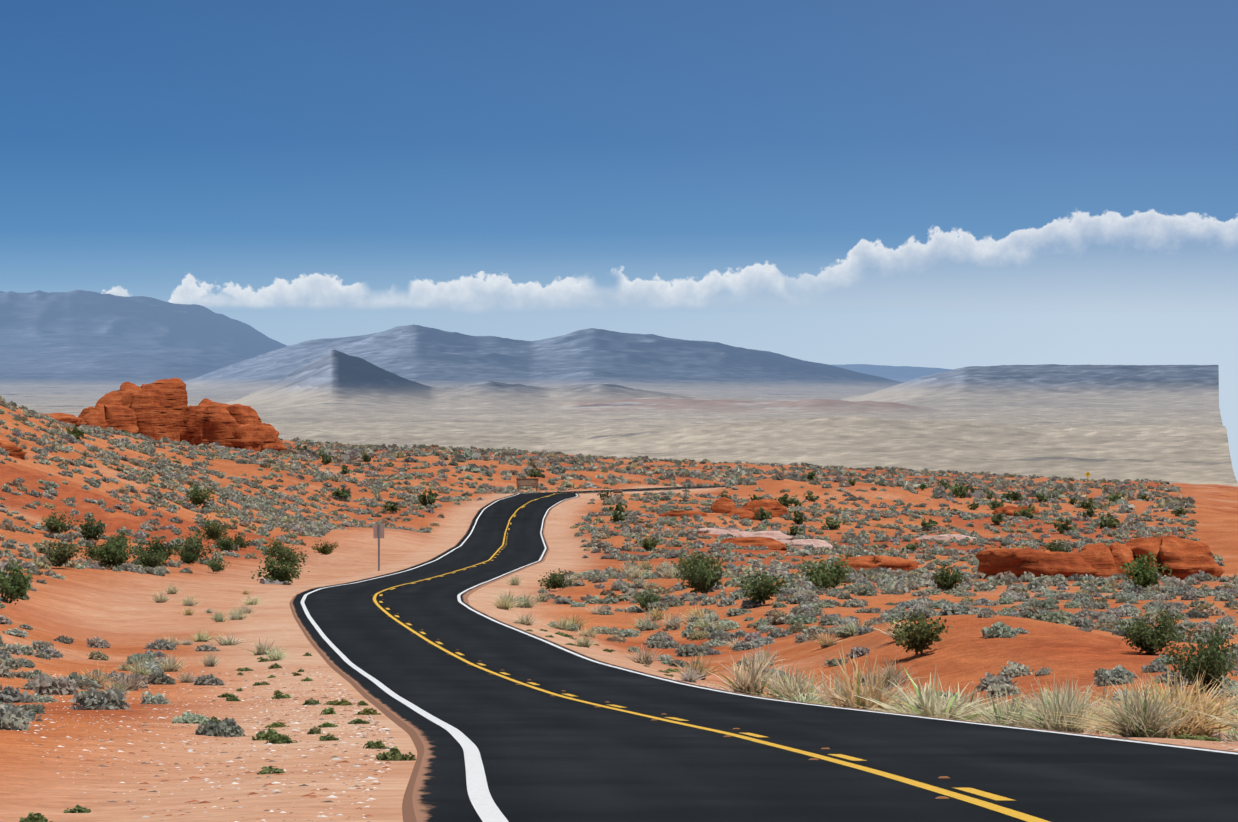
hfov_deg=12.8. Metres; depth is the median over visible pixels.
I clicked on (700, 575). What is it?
creosote shrubs
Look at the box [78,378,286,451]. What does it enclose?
outcrop rock
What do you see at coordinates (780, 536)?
pale rock slabs
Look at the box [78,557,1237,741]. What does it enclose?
grass tufts
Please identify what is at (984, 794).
broken road line
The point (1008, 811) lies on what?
solid road line
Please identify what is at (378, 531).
sign post
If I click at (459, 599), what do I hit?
road edge line
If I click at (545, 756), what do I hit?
asphalt road
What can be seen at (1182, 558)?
ledge rock
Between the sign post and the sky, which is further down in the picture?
the sign post
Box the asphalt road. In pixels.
[289,486,1237,821]
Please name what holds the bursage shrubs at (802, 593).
on the terrain ground
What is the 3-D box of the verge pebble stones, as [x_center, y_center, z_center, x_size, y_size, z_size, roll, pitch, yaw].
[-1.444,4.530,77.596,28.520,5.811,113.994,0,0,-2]
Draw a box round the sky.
[0,0,1237,482]
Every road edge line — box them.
[301,486,686,821]
[457,487,1237,753]
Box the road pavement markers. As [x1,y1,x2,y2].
[371,563,948,798]
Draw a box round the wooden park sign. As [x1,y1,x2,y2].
[516,478,538,491]
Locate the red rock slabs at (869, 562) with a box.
[0,413,1038,571]
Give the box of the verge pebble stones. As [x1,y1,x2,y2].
[3,666,1237,821]
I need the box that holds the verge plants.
[19,622,1223,821]
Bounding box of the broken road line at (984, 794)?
[379,493,1012,799]
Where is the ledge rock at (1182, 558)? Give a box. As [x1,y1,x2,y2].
[976,535,1223,579]
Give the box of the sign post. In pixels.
[373,524,383,570]
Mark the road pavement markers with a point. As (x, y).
(941, 797)
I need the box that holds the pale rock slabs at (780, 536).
[697,527,975,549]
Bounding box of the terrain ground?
[0,290,1237,821]
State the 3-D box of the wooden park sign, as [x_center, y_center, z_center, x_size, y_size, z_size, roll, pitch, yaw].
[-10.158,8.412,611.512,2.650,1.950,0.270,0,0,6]
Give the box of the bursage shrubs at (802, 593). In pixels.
[0,395,1237,741]
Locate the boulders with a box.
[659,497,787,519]
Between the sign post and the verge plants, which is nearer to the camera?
the verge plants
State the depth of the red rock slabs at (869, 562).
378.28 m
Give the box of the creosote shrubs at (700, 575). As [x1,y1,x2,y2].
[0,425,1236,692]
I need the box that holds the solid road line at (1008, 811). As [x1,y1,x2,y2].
[373,486,1049,821]

